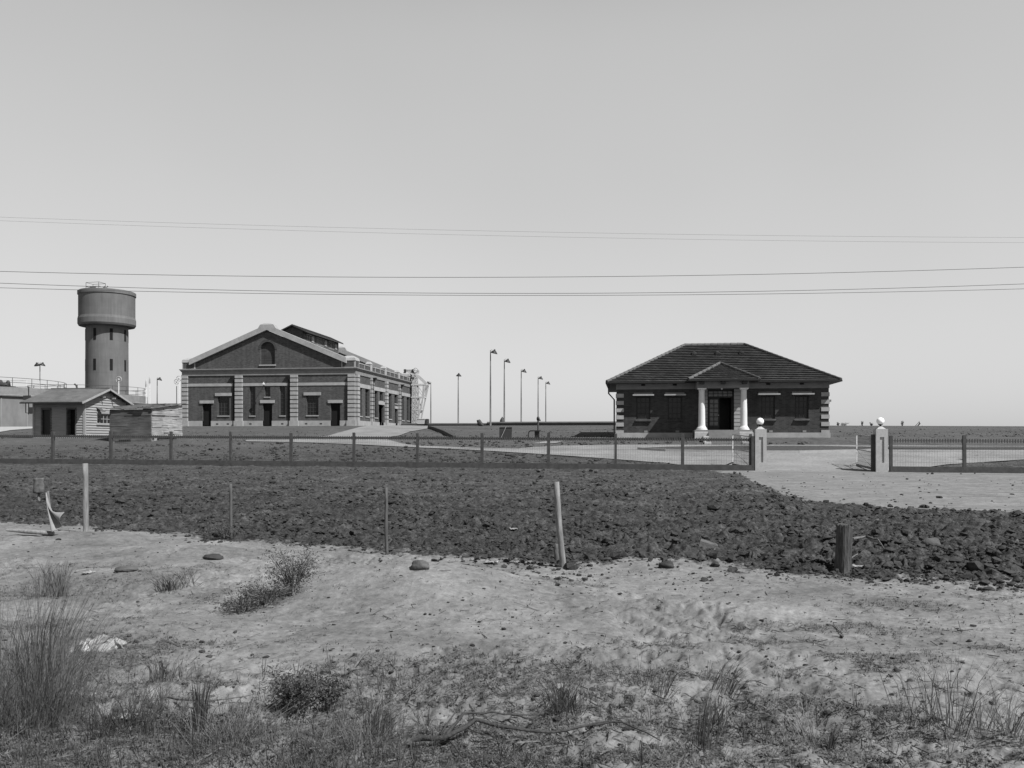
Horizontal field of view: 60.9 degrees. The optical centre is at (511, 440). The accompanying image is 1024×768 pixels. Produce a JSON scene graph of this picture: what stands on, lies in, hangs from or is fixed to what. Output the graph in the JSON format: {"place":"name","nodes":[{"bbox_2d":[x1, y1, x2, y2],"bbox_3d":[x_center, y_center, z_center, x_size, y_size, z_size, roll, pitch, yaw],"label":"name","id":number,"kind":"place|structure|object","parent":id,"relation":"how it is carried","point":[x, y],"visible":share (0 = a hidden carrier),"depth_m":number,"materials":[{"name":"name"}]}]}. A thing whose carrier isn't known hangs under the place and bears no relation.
{"place":"outdoors","nodes":[
{"label":"outdoors","id":0,"kind":"place"},
{"bbox_2d":[0,427,32,431],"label":"path","id":1,"kind":"structure","parent":0,"point":[7,428],"depth_m":83.32,"materials":[{"name":"concrete"}]},
{"bbox_2d":[3,283,1013,293],"bbox_3d":[0.000,-3.794,20.000,44.707,0.846,0.012,0,0,0],"label":"overhead wire","id":2,"kind":"object","parent":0,"point":[510,293],"visible":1,"depth_m":20.00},
{"bbox_2d":[0,267,1020,277],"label":"overhead wire","id":3,"kind":"object","parent":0,"point":[498,277],"visible":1,"depth_m":20.00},
{"bbox_2d":[0,425,1023,767],"bbox_3d":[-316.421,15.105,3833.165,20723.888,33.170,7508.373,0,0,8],"label":"ground","id":4,"kind":"structure","parent":0,"point":[446,583],"depth_m":8.18,"materials":[{"name":"soil"}]},
{"bbox_2d":[6,529,54,534],"bbox_3d":[-6.896,1.311,12.414,0.740,0.093,0.132,0,0,8],"label":"driftwood","id":5,"kind":"object","parent":4,"relation":"on","point":[32,531],"visible":1,"depth_m":12.38,"materials":[{"name":"grey wood"}]},
{"bbox_2d":[0,377,66,426],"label":"concrete tank","id":6,"kind":"object","parent":4,"relation":"on","point":[12,412],"visible":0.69,"depth_m":99.26,"materials":[{"name":"concrete"}]},
{"bbox_2d":[46,492,63,531],"bbox_3d":[-6.520,1.028,12.360,0.379,0.564,0.135,0,0,18],"label":"canvas rag","id":7,"kind":"object","parent":4,"relation":"on","point":[54,521],"visible":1,"depth_m":12.36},
{"bbox_2d":[14,664,99,733],"bbox_3d":[-2.386,1.365,4.660,0.143,0.150,0.829,0,0,-3],"label":"dead branch","id":8,"kind":"object","parent":4,"relation":"on","point":[16,731],"visible":0.29,"depth_m":4.35,"materials":[{"name":"grey wood"}]},
{"bbox_2d":[25,558,91,597],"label":"grass tuft","id":9,"kind":"object","parent":4,"relation":"on","point":[50,589],"visible":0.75,"depth_m":8.04,"materials":[{"name":"plant"}]},
{"bbox_2d":[19,384,133,437],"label":"weatherboard hut","id":10,"kind":"object","parent":4,"relation":"on","point":[76,411],"visible":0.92,"depth_m":63.54,"materials":[{"name":"paint"}]},
{"bbox_2d":[43,409,49,434],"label":"door","id":11,"kind":"structure","parent":10,"relation":"in","point":[46,412],"depth_m":63.55,"materials":[{"name":"paint"}]},
{"bbox_2d":[71,409,74,434],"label":"door","id":12,"kind":"structure","parent":10,"relation":"in","point":[72,410],"depth_m":63.56,"materials":[{"name":"wood"}]},
{"bbox_2d":[96,407,109,424],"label":"window","id":13,"kind":"structure","parent":10,"relation":"in","point":[103,418],"depth_m":65.20,"materials":[{"name":"clear glass"}]},
{"bbox_2d":[0,617,155,745],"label":"grass tuft","id":14,"kind":"object","parent":4,"relation":"on","point":[26,714],"visible":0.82,"depth_m":4.20,"materials":[{"name":"plant"}]},
{"bbox_2d":[82,463,88,531],"bbox_3d":[-6.336,0.906,12.921,0.090,1.131,0.095,0,0,8],"label":"fence stake","id":15,"kind":"object","parent":4,"relation":"on","point":[85,498],"visible":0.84,"depth_m":12.89,"materials":[{"name":"grey wood"}]},
{"bbox_2d":[18,671,155,707],"bbox_3d":[-2.384,1.368,4.769,0.870,0.258,0.599,0,0,-36],"label":"grass tuft","id":16,"kind":"object","parent":4,"relation":"on","point":[99,693],"visible":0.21,"depth_m":4.78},
{"bbox_2d":[27,384,147,409],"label":"concrete tank","id":17,"kind":"object","parent":4,"relation":"on","point":[134,399],"visible":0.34,"depth_m":116.22,"materials":[{"name":"concrete"}]},
{"bbox_2d":[65,634,126,652],"bbox_3d":[-2.891,1.416,6.104,0.422,0.089,0.368,0,0,8],"label":"crumpled cloth","id":18,"kind":"object","parent":4,"relation":"on","point":[119,643],"visible":0.62,"depth_m":6.03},
{"bbox_2d":[77,282,135,394],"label":"water tower","id":19,"kind":"structure","parent":4,"relation":"on","point":[106,320],"depth_m":132.26,"materials":[{"name":"concrete"}]},
{"bbox_2d":[8,664,239,760],"bbox_3d":[-1.865,1.317,4.311,1.080,0.379,1.426,0,0,8],"label":"grass tuft","id":20,"kind":"object","parent":4,"relation":"on","point":[130,723],"visible":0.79,"depth_m":4.31,"materials":[{"name":"plant"}]},
{"bbox_2d":[114,566,138,571],"bbox_3d":[-4.035,1.350,9.101,0.253,0.070,0.174,0,0,8],"label":"stone","id":21,"kind":"object","parent":4,"relation":"on","point":[126,568],"visible":0.94,"depth_m":9.04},
{"bbox_2d":[106,403,185,441],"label":"board shack","id":22,"kind":"structure","parent":4,"relation":"on","point":[148,419],"depth_m":60.23,"materials":[{"name":"wood"}]},
{"bbox_2d":[0,549,305,732],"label":"grass tuft","id":23,"kind":"object","parent":4,"relation":"on","point":[61,667],"visible":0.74,"depth_m":4.44,"materials":[{"name":"plant"}]},
{"bbox_2d":[134,650,199,682],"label":"grass tuft","id":24,"kind":"object","parent":4,"relation":"on","point":[162,672],"visible":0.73,"depth_m":5.39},
{"bbox_2d":[145,571,206,593],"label":"grass tuft","id":25,"kind":"object","parent":4,"relation":"on","point":[168,587],"visible":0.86,"depth_m":8.34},
{"bbox_2d":[183,664,230,732],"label":"grass tuft","id":26,"kind":"object","parent":4,"relation":"on","point":[198,706],"visible":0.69,"depth_m":4.32,"materials":[{"name":"plant"}]},
{"bbox_2d":[165,693,255,700],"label":"dead branch","id":27,"kind":"object","parent":4,"relation":"on","point":[170,696],"visible":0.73,"depth_m":4.75,"materials":[{"name":"grey wood"}]},
{"bbox_2d":[202,554,223,559],"bbox_3d":[-3.569,1.397,10.406,0.268,0.080,0.228,0,0,8],"label":"stone","id":28,"kind":"object","parent":4,"relation":"on","point":[212,557],"visible":0.87,"depth_m":10.33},
{"bbox_2d":[204,523,246,538],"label":"shrub","id":29,"kind":"object","parent":4,"relation":"on","point":[219,531],"visible":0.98,"depth_m":12.41,"materials":[{"name":"grey plant"}]},
{"bbox_2d":[229,484,231,537],"bbox_3d":[-4.058,1.079,12.554,0.048,0.904,0.059,0,0,-32],"label":"fence stake","id":30,"kind":"object","parent":4,"relation":"on","point":[230,504],"visible":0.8,"depth_m":12.54,"materials":[{"name":"grey wood"}]},
{"bbox_2d":[205,594,276,613],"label":"shrub","id":31,"kind":"object","parent":4,"relation":"on","point":[235,606],"visible":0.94,"depth_m":7.19,"materials":[{"name":"grey plant"}]},
{"bbox_2d":[130,684,359,766],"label":"grass tuft","id":32,"kind":"object","parent":4,"relation":"on","point":[240,728],"visible":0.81,"depth_m":4.12,"materials":[{"name":"plant"}]},
{"bbox_2d":[224,575,312,604],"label":"shrub","id":33,"kind":"object","parent":4,"relation":"on","point":[263,593],"visible":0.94,"depth_m":7.39,"materials":[{"name":"grey plant"}]},
{"bbox_2d":[244,660,335,713],"bbox_3d":[-1.175,1.343,4.672,0.453,0.318,0.440,0,0,8],"label":"shrub","id":34,"kind":"object","parent":4,"relation":"on","point":[297,686],"visible":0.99,"depth_m":4.62,"materials":[{"name":"grey plant"}]},
{"bbox_2d":[252,538,328,595],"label":"shrub","id":35,"kind":"object","parent":4,"relation":"on","point":[299,573],"visible":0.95,"depth_m":7.59,"materials":[{"name":"grey plant"}]},
{"bbox_2d":[179,323,413,425],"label":"brick hall","id":36,"kind":"structure","parent":4,"relation":"on","point":[263,375],"depth_m":91.53,"materials":[{"name":"grey brick"}]},
{"bbox_2d":[199,400,213,424],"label":"door","id":37,"kind":"structure","parent":36,"relation":"in","point":[206,407],"depth_m":92.42,"materials":[{"name":"wood"}]},
{"bbox_2d":[215,393,231,416],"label":"window","id":38,"kind":"structure","parent":36,"relation":"in","point":[223,397],"depth_m":92.15,"materials":[{"name":"black glass"}]},
{"bbox_2d":[249,386,255,416],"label":"window","id":39,"kind":"structure","parent":36,"relation":"in","point":[252,388],"depth_m":91.74,"materials":[{"name":"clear glass"}]},
{"bbox_2d":[264,386,269,397],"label":"window","id":40,"kind":"structure","parent":36,"relation":"in","point":[267,388],"depth_m":91.52,"materials":[{"name":"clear glass"}]},
{"bbox_2d":[260,400,274,424],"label":"door","id":41,"kind":"structure","parent":36,"relation":"in","point":[267,403],"depth_m":91.50,"materials":[{"name":"wood"}]},
{"bbox_2d":[279,386,285,416],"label":"window","id":42,"kind":"structure","parent":36,"relation":"in","point":[282,388],"depth_m":91.27,"materials":[{"name":"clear glass"}]},
{"bbox_2d":[304,392,320,415],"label":"window","id":43,"kind":"structure","parent":36,"relation":"in","point":[312,398],"depth_m":90.85,"materials":[{"name":"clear glass"}]},
{"bbox_2d":[328,400,342,424],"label":"door","id":44,"kind":"structure","parent":36,"relation":"in","point":[335,404],"depth_m":90.52,"materials":[{"name":"wood"}]},
{"bbox_2d":[365,389,369,417],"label":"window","id":45,"kind":"structure","parent":36,"relation":"in","point":[365,389],"depth_m":94.15,"materials":[{"name":"black glass"}]},
{"bbox_2d":[305,668,353,710],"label":"shrub","id":46,"kind":"object","parent":4,"relation":"on","point":[335,698],"visible":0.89,"depth_m":4.68,"materials":[{"name":"grey plant"}]},
{"bbox_2d":[220,694,456,767],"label":"grass tuft","id":47,"kind":"object","parent":4,"relation":"on","point":[326,745],"visible":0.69,"depth_m":4.04,"materials":[{"name":"plant"}]},
{"bbox_2d":[329,646,369,675],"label":"dead branch","id":48,"kind":"object","parent":4,"relation":"on","point":[347,670],"visible":0.91,"depth_m":5.34,"materials":[{"name":"grey wood"}]},
{"bbox_2d":[295,707,417,767],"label":"grass tuft","id":49,"kind":"object","parent":4,"relation":"on","point":[356,742],"visible":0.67,"depth_m":4.02,"materials":[{"name":"plant"}]},
{"bbox_2d":[0,431,751,470],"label":"wire fence","id":50,"kind":"object","parent":4,"relation":"on","point":[416,464],"visible":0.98,"depth_m":43.18,"materials":[{"name":"metal"}]},
{"bbox_2d":[384,487,388,554],"bbox_3d":[-1.586,1.089,11.051,0.066,0.983,0.050,0,0,-28],"label":"fence stake","id":51,"kind":"object","parent":4,"relation":"on","point":[386,522],"visible":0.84,"depth_m":11.03,"materials":[{"name":"grey wood"}]},
{"bbox_2d":[345,683,450,744],"bbox_3d":[-0.530,1.353,4.321,0.708,0.355,0.695,0,0,-41],"label":"grass tuft","id":52,"kind":"object","parent":4,"relation":"on","point":[374,718],"visible":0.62,"depth_m":4.21,"materials":[{"name":"plant"}]},
{"bbox_2d":[0,440,810,463],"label":"soil clods","id":53,"kind":"object","parent":4,"relation":"on","point":[277,456],"visible":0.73,"depth_m":50.35,"materials":[{"name":"soil"}]},
{"bbox_2d":[403,368,428,422],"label":"lattice crane","id":54,"kind":"object","parent":4,"relation":"on","point":[415,376],"visible":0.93,"depth_m":111.97,"materials":[{"name":"metal"}]},
{"bbox_2d":[411,560,428,570],"bbox_3d":[-0.837,1.150,7.962,0.174,0.119,0.139,0,0,8],"label":"stone","id":55,"kind":"object","parent":4,"relation":"on","point":[417,565],"visible":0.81,"depth_m":7.91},
{"bbox_2d":[417,419,428,425],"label":"tip trolley","id":56,"kind":"object","parent":4,"relation":"on","point":[422,422],"visible":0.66,"depth_m":94.90,"materials":[{"name":"metal"}]},
{"bbox_2d":[428,426,455,436],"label":"drain kerb","id":57,"kind":"structure","parent":4,"relation":"on","point":[447,433],"depth_m":69.26,"materials":[{"name":"concrete"}]},
{"bbox_2d":[401,423,485,425],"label":"filter bed","id":58,"kind":"object","parent":4,"relation":"on","point":[453,424],"visible":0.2,"depth_m":100.88,"materials":[{"name":"concrete"}]},
{"bbox_2d":[490,349,496,425],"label":"lamp post","id":59,"kind":"object","parent":4,"relation":"on","point":[494,352],"visible":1,"depth_m":85.92,"materials":[{"name":"grey metal"}]},
{"bbox_2d":[387,706,604,767],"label":"grass tuft","id":60,"kind":"object","parent":4,"relation":"on","point":[486,756],"visible":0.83,"depth_m":3.98,"materials":[{"name":"plant"}]},
{"bbox_2d":[499,427,511,437],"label":"dark hoarding","id":61,"kind":"object","parent":4,"relation":"on","point":[507,433],"visible":0.82,"depth_m":58.69,"materials":[{"name":"paint"}]},
{"bbox_2d":[0,534,1023,767],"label":"dry grass","id":62,"kind":"structure","parent":4,"relation":"on","point":[541,728],"depth_m":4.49,"materials":[{"name":"plant"}]},
{"bbox_2d":[0,548,1023,767],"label":"twig litter","id":63,"kind":"object","parent":4,"relation":"on","point":[550,764],"visible":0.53,"depth_m":4.62,"materials":[{"name":"grey wood"}]},
{"bbox_2d":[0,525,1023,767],"bbox_3d":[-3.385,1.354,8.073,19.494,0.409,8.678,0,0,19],"label":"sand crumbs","id":64,"kind":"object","parent":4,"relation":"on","point":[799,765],"visible":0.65,"depth_m":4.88,"materials":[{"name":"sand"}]},
{"bbox_2d":[0,466,1023,589],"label":"soil clods","id":65,"kind":"object","parent":4,"relation":"on","point":[866,565],"visible":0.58,"depth_m":15.64,"materials":[{"name":"soil"}]},
{"bbox_2d":[0,486,1023,582],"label":"soil clods","id":66,"kind":"object","parent":4,"relation":"on","point":[990,568],"visible":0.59,"depth_m":11.39,"materials":[{"name":"soil"}]},
{"bbox_2d":[2,425,1023,441],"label":"turf tussocks","id":67,"kind":"object","parent":4,"relation":"on","point":[608,433],"visible":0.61,"depth_m":64.55,"materials":[{"name":"grey plant"}]},
{"bbox_2d":[16,523,1023,591],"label":"soil clods","id":68,"kind":"object","parent":4,"relation":"on","point":[705,579],"visible":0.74,"depth_m":9.66,"materials":[{"name":"soil"}]},
{"bbox_2d":[411,697,660,758],"bbox_3d":[0.088,1.397,4.407,1.169,0.115,0.820,0,0,-4],"label":"dead branch","id":69,"kind":"object","parent":4,"relation":"on","point":[449,733],"visible":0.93,"depth_m":4.18,"materials":[{"name":"wood"}]},
{"bbox_2d":[485,421,615,425],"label":"filter bed","id":70,"kind":"object","parent":4,"relation":"on","point":[555,423],"visible":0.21,"depth_m":88.69,"materials":[{"name":"concrete"}]},
{"bbox_2d":[504,359,509,421],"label":"lamp post","id":71,"kind":"object","parent":70,"relation":"on","point":[507,360],"visible":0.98,"depth_m":95.63,"materials":[{"name":"grey metal"}]},
{"bbox_2d":[521,369,526,421],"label":"lamp post","id":72,"kind":"object","parent":70,"relation":"on","point":[523,370],"visible":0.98,"depth_m":109.44,"materials":[{"name":"grey metal"}]},
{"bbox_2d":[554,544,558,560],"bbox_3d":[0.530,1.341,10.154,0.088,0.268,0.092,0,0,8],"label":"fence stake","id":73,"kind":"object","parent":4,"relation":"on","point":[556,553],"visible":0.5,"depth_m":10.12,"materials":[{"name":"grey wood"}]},
{"bbox_2d":[554,482,565,566],"bbox_3d":[0.549,1.007,9.816,0.157,1.082,0.081,0,0,-3],"label":"fence stake","id":74,"kind":"object","parent":4,"relation":"on","point":[559,529],"visible":0.84,"depth_m":9.79,"materials":[{"name":"grey wood"}]},
{"bbox_2d":[529,663,612,716],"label":"grass tuft","id":75,"kind":"object","parent":4,"relation":"on","point":[562,701],"visible":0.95,"depth_m":4.55,"materials":[{"name":"plant"}]},
{"bbox_2d":[658,561,673,568],"bbox_3d":[1.693,1.374,9.548,0.172,0.112,0.132,0,0,8],"label":"stone","id":76,"kind":"object","parent":4,"relation":"on","point":[667,564],"visible":0.83,"depth_m":9.51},
{"bbox_2d":[643,662,695,698],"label":"grass tuft","id":77,"kind":"object","parent":4,"relation":"on","point":[666,690],"visible":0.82,"depth_m":4.88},
{"bbox_2d":[698,539,717,549],"bbox_3d":[2.632,1.428,11.759,0.291,0.180,0.202,0,0,12],"label":"broken block","id":78,"kind":"object","parent":4,"relation":"on","point":[705,544],"depth_m":11.72,"materials":[{"name":"concrete"}]},
{"bbox_2d":[696,686,729,749],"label":"grass tuft","id":79,"kind":"object","parent":4,"relation":"on","point":[703,725],"visible":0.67,"depth_m":4.20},
{"bbox_2d":[706,694,733,728],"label":"grass tuft","id":80,"kind":"object","parent":4,"relation":"on","point":[716,718],"visible":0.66,"depth_m":4.48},
{"bbox_2d":[605,342,842,443],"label":"brick house","id":81,"kind":"structure","parent":4,"relation":"on","point":[708,390],"depth_m":57.32,"materials":[{"name":"grey brick"}]},
{"bbox_2d":[633,394,653,421],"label":"window","id":82,"kind":"structure","parent":81,"relation":"in","point":[642,403],"depth_m":57.88,"materials":[{"name":"black glass"}]},
{"bbox_2d":[664,394,685,420],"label":"window","id":83,"kind":"structure","parent":81,"relation":"in","point":[674,403],"depth_m":57.61,"materials":[{"name":"black glass"}]},
{"bbox_2d":[709,398,718,429],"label":"door","id":84,"kind":"structure","parent":81,"relation":"in","point":[713,402],"depth_m":57.40,"materials":[{"name":"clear glass"}]},
{"bbox_2d":[730,398,731,429],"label":"door","id":85,"kind":"structure","parent":81,"relation":"in","point":[731,398],"depth_m":57.31,"materials":[{"name":"paint"}]},
{"bbox_2d":[757,393,780,420],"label":"window","id":86,"kind":"structure","parent":81,"relation":"in","point":[767,402],"depth_m":56.80,"materials":[{"name":"black glass"}]},
{"bbox_2d":[791,393,814,420],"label":"window","id":87,"kind":"structure","parent":81,"relation":"in","point":[801,402],"depth_m":56.51,"materials":[{"name":"black glass"}]},
{"bbox_2d":[707,648,771,698],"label":"grass tuft","id":88,"kind":"object","parent":4,"relation":"on","point":[731,690],"visible":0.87,"depth_m":4.94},
{"bbox_2d":[742,682,871,747],"bbox_3d":[1.494,1.391,4.345,0.693,0.301,0.782,0,0,8],"label":"grass tuft","id":89,"kind":"object","parent":4,"relation":"on","point":[810,730],"visible":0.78,"depth_m":4.34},
{"bbox_2d":[823,725,841,750],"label":"grass tuft","id":90,"kind":"object","parent":4,"relation":"on","point":[831,743],"visible":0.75,"depth_m":4.24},
{"bbox_2d":[833,523,851,573],"bbox_3d":[3.601,1.170,9.476,0.200,0.532,0.207,0,0,8],"label":"post stump","id":91,"kind":"object","parent":4,"relation":"on","point":[843,557],"visible":0.93,"depth_m":9.41,"materials":[{"name":"grey wood"}]},
{"bbox_2d":[852,535,883,557],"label":"dead branch","id":92,"kind":"object","parent":4,"relation":"on","point":[856,538],"visible":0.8,"depth_m":11.41,"materials":[{"name":"grey wood"}]},
{"bbox_2d":[747,471,1022,511],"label":"gravel crumbs","id":93,"kind":"object","parent":4,"relation":"on","point":[902,494],"visible":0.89,"depth_m":24.30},
{"bbox_2d":[921,537,940,546],"bbox_3d":[5.591,1.385,11.627,0.258,0.178,0.180,0,0,8],"label":"stone","id":94,"kind":"object","parent":4,"relation":"on","point":[926,541],"visible":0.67,"depth_m":11.57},
{"bbox_2d":[857,636,1012,738],"bbox_3d":[2.141,1.252,4.438,0.795,0.507,0.701,0,0,8],"label":"grass tuft","id":95,"kind":"object","parent":4,"relation":"on","point":[931,715],"visible":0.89,"depth_m":4.45,"materials":[{"name":"plant"}]},
{"bbox_2d":[937,658,1023,746],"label":"grass tuft","id":96,"kind":"object","parent":4,"relation":"on","point":[1009,719],"visible":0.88,"depth_m":4.36,"materials":[{"name":"plant"}]},
{"bbox_3d":[-11.329,1.229,20.841,0.057,0.619,0.059,0,0,8],"label":"fence stake","id":97,"kind":"object","parent":4,"relation":"on","visible":0},
{"bbox_2d":[33,478,44,493],"bbox_3d":[-11.329,1.084,20.811,0.283,0.371,0.106,0,0,8],"label":"sacking","id":98,"kind":"object","parent":97,"relation":"hanging from","point":[38,486],"visible":1,"depth_m":20.78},
{"bbox_2d":[18,288,1005,295],"bbox_3d":[0.000,-3.728,20.500,45.824,0.642,0.012,0,0,0],"label":"overhead wire","id":99,"kind":"object","parent":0,"point":[514,295],"visible":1,"depth_m":20.50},
{"bbox_2d":[0,0,1023,425],"label":"sky","id":100,"kind":"structure","parent":0,"point":[818,126],"materials":[{"name":"grey"}]},
{"bbox_2d":[246,425,1023,470],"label":"driveway","id":101,"kind":"structure","parent":0,"point":[835,461],"depth_m":47.32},
{"bbox_2d":[637,445,870,452],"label":"kerb","id":102,"kind":"structure","parent":101,"relation":"on","point":[768,451],"depth_m":48.65,"materials":[{"name":"concrete"}]},
{"bbox_2d":[643,446,870,450],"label":"planting bed","id":103,"kind":"object","parent":102,"relation":"in","point":[796,448],"visible":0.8,"depth_m":49.82,"materials":[{"name":"soil"}]},
{"bbox_2d":[754,418,766,470],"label":"gate post","id":104,"kind":"object","parent":101,"relation":"on","point":[760,433],"visible":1,"depth_m":40.72,"materials":[{"name":"paint"}]},
{"bbox_2d":[751,436,754,470],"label":"hanging post","id":105,"kind":"object","parent":104,"relation":"attached to","point":[753,452],"visible":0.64,"depth_m":40.77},
{"bbox_2d":[727,434,748,464],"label":"gate leaf","id":106,"kind":"object","parent":105,"relation":"attached to","point":[746,453],"visible":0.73,"depth_m":41.61,"materials":[{"name":"metal"}]},
{"bbox_2d":[873,417,887,471],"bbox_3d":[17.026,0.346,40.227,0.520,2.807,0.520,0,0,8],"label":"gate post","id":107,"kind":"object","parent":101,"relation":"on","point":[880,432],"visible":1,"depth_m":39.99,"materials":[{"name":"paint"}]},
{"bbox_2d":[871,434,874,471],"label":"hanging post","id":108,"kind":"object","parent":107,"relation":"attached to","point":[872,452],"visible":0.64,"depth_m":40.17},
{"bbox_2d":[847,434,870,468],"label":"gate leaf","id":109,"kind":"object","parent":108,"relation":"attached to","point":[859,464],"visible":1,"depth_m":41.64,"materials":[{"name":"metal"}]},
{"bbox_2d":[888,446,1023,448],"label":"verge","id":110,"kind":"structure","parent":101,"relation":"on","point":[929,447],"depth_m":49.46,"materials":[{"name":"plant"}]},
{"bbox_2d":[889,435,1023,472],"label":"wire fence","id":111,"kind":"object","parent":101,"relation":"on","point":[962,469],"visible":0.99,"depth_m":39.57,"materials":[{"name":"metal"}]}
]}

